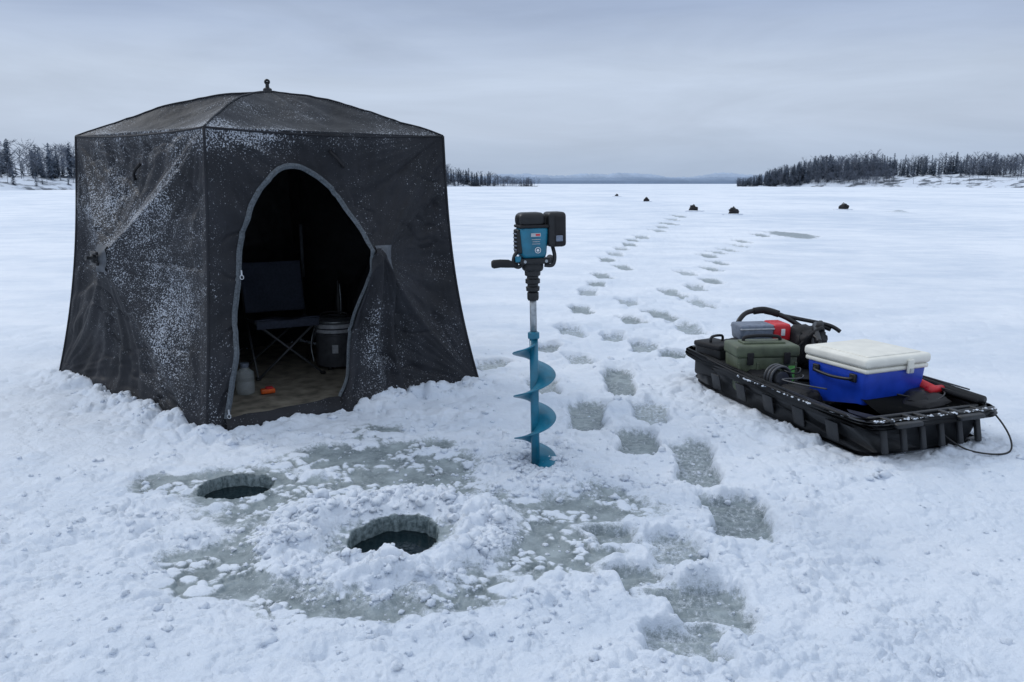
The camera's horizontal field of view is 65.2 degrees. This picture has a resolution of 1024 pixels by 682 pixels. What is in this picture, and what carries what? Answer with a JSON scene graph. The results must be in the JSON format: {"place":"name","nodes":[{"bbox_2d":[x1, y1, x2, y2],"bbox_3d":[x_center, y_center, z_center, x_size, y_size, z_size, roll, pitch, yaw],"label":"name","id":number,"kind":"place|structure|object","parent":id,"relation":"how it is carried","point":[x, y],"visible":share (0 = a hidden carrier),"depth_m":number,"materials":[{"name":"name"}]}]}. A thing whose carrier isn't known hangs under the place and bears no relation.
{"place":"outdoors","nodes":[
{"label":"outdoors","id":0,"kind":"place"},
{"bbox_2d":[239,362,248,367],"bbox_3d":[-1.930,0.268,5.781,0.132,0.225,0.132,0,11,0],"label":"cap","id":1,"kind":"object","parent":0,"point":[243,364],"visible":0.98,"depth_m":5.74,"materials":[{"name":"white plastic"}]},
{"bbox_2d":[0,184,1023,681],"bbox_3d":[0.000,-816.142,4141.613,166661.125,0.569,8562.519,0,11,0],"label":"snow covered lake","id":2,"kind":"structure","parent":0,"point":[636,286],"depth_m":4.01,"materials":[{"name":"white snow"}]},
{"bbox_2d":[204,486,268,498],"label":"ice hole water","id":3,"kind":"structure","parent":2,"relation":"on","point":[234,492],"depth_m":4.14,"materials":[{"name":"black liquid"}]},
{"bbox_2d":[59,79,478,430],"bbox_3d":[-1.987,-0.794,6.057,2.670,2.257,2.270,10,15,42],"label":"ice fishing tent","id":4,"kind":"object","parent":2,"relation":"on","point":[184,210],"visible":0.95,"depth_m":5.52,"materials":[{"name":"fabric"}]},
{"bbox_2d":[260,386,274,393],"bbox_3d":[-1.769,0.355,5.798,0.100,0.048,0.047,-6,13,-28],"label":"orange lure box","id":5,"kind":"object","parent":4,"relation":"on","point":[268,389],"visible":1,"depth_m":5.78,"materials":[{"name":"plastic"}]},
{"bbox_2d":[241,259,325,380],"bbox_3d":[-1.876,-0.195,6.474,0.540,0.870,0.627,-6,13,-27],"label":"folding camp chair","id":6,"kind":"object","parent":4,"relation":"on","point":[272,286],"visible":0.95,"depth_m":6.62,"materials":[{"name":"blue fabric"}]},
{"bbox_2d":[311,311,351,369],"bbox_3d":[-1.469,-0.019,6.622,0.370,0.478,0.352,0,11,0],"label":"heater drum","id":7,"kind":"object","parent":4,"relation":"on","point":[331,340],"visible":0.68,"depth_m":6.49,"materials":[{"name":"grey metal"}]},
{"bbox_2d":[333,279,343,313],"bbox_3d":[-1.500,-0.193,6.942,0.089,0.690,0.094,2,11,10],"label":"thermos bottle","id":8,"kind":"object","parent":7,"relation":"on","point":[338,302],"visible":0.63,"depth_m":6.88,"materials":[{"name":"black metal"}]},
{"bbox_2d":[0,138,540,189],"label":"shoreline woods","id":9,"kind":"object","parent":2,"relation":"on","point":[53,176],"visible":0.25,"depth_m":193.64,"materials":[{"name":"black plant"}]},
{"bbox_2d":[352,530,435,554],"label":"ice hole water","id":10,"kind":"structure","parent":2,"relation":"on","point":[412,542],"depth_m":3.56,"materials":[{"name":"black liquid"}]},
{"bbox_2d":[0,349,1023,681],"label":"snow chunks","id":11,"kind":"object","parent":2,"relation":"on","point":[420,497],"visible":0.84,"depth_m":3.48,"materials":[{"name":"white snow"}]},
{"bbox_2d":[491,211,565,467],"bbox_3d":[0.123,0.042,4.180,0.479,1.419,0.256,-10,15,-43],"label":"cordless ice auger","id":12,"kind":"object","parent":2,"relation":"on","point":[536,234],"visible":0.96,"depth_m":4.09,"materials":[{"name":"teal paint"}]},
{"bbox_2d":[722,206,742,214],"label":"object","id":13,"kind":"object","parent":2,"relation":"on","point":[733,210],"visible":0.94,"depth_m":38.86,"materials":[{"name":"black fabric"}]},
{"bbox_2d":[833,202,852,209],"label":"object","id":14,"kind":"object","parent":2,"relation":"on","point":[844,206],"visible":0.89,"depth_m":45.70,"materials":[{"name":"black fabric"}]},
{"bbox_2d":[685,345,1012,455],"bbox_3d":[2.066,0.334,5.314,1.036,0.285,2.167,-4,12,-19],"label":"gear sled","id":15,"kind":"object","parent":2,"relation":"on","point":[854,428],"visible":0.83,"depth_m":4.62,"materials":[{"name":"black plastic"}]},
{"bbox_2d":[694,334,725,377],"bbox_3d":[1.514,0.104,5.941,0.210,0.314,0.270,-7,13,-30],"label":"black case","id":16,"kind":"object","parent":15,"relation":"on","point":[712,346],"visible":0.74,"depth_m":5.89,"materials":[{"name":"plastic"}]},
{"bbox_2d":[724,334,799,389],"bbox_3d":[1.745,0.142,5.615,0.450,0.386,0.281,-1,11,-5],"label":"tackle box","id":17,"kind":"object","parent":15,"relation":"in","point":[745,353],"visible":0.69,"depth_m":5.49,"materials":[{"name":"green plastic"}]},
{"bbox_2d":[730,320,790,340],"bbox_3d":[1.848,-0.075,5.954,0.388,0.130,0.218,-1,11,-7],"label":"tool case","id":18,"kind":"object","parent":17,"relation":"on","point":[740,329],"visible":0.86,"depth_m":5.87,"materials":[{"name":"grey plastic"}]},
{"bbox_2d":[724,324,827,368],"bbox_3d":[1.904,0.080,6.047,0.810,0.467,0.624,0,11,-1],"label":"black duffel bag","id":19,"kind":"object","parent":15,"relation":"in","point":[801,335],"visible":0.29,"depth_m":5.81,"materials":[{"name":"black fabric"},{"name":"black plastic"}]},
{"bbox_2d":[736,307,840,361],"bbox_3d":[2.103,-0.077,5.973,0.532,0.296,0.713,-7,13,-31],"label":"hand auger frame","id":20,"kind":"object","parent":19,"relation":"on","point":[791,319],"visible":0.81,"depth_m":6.06,"materials":[{"name":"black metal"}]},
{"bbox_2d":[747,363,826,399],"bbox_3d":[1.804,0.280,5.264,0.232,0.226,0.696,-4,12,-19],"label":"cable reel","id":21,"kind":"object","parent":15,"relation":"on","point":[782,378],"visible":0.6,"depth_m":5.26,"materials":[{"name":"grey metal"}]},
{"bbox_2d":[805,339,930,404],"bbox_3d":[2.227,0.259,5.074,0.564,0.442,0.554,-5,12,-23],"label":"cooler box","id":22,"kind":"object","parent":15,"relation":"in","point":[853,371],"visible":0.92,"depth_m":4.90,"materials":[{"name":"blue plastic"}]},
{"bbox_2d":[903,387,951,407],"bbox_3d":[2.377,0.412,4.791,0.659,0.228,0.328,-6,13,-29],"label":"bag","id":23,"kind":"object","parent":15,"relation":"in","point":[920,397],"visible":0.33,"depth_m":4.72,"materials":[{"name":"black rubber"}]},
{"bbox_2d":[920,379,944,392],"bbox_3d":[2.483,0.208,5.143,0.138,0.144,0.649,-4,12,-19],"label":"red scoop","id":24,"kind":"object","parent":15,"relation":"on","point":[928,386],"visible":0.36,"depth_m":4.87,"materials":[{"name":"plastic"}]},
{"bbox_2d":[922,375,986,403],"bbox_3d":[2.535,0.222,5.229,0.114,0.092,1.201,-4,12,-19],"label":"fishing rod tube","id":25,"kind":"object","parent":15,"relation":"on","point":[957,391],"visible":0.38,"depth_m":4.80,"materials":[{"name":"black plastic"}]},
{"bbox_2d":[736,150,1023,187],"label":"shoreline woods","id":26,"kind":"object","parent":2,"relation":"on","point":[873,171],"visible":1,"depth_m":313.81,"materials":[{"name":"grey plant"}]},
{"bbox_2d":[0,0,1023,176],"label":"sky","id":27,"kind":"structure","parent":0,"point":[667,88],"materials":[{"name":"grey"}]},
{"bbox_2d":[449,176,763,183],"bbox_3d":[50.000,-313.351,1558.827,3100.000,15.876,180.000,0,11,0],"label":"distant forest ridge","id":28,"kind":"structure","parent":0,"point":[648,180],"depth_m":1489.51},
{"bbox_2d":[449,172,764,178],"bbox_3d":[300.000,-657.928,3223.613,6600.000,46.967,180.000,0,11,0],"label":"hills","id":29,"kind":"structure","parent":0,"point":[613,175],"depth_m":3185.66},
{"bbox_2d":[684,204,702,211],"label":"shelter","id":30,"kind":"object","parent":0,"point":[693,208],"visible":0.95,"depth_m":43.45,"materials":[{"name":"black fabric"}]}
]}

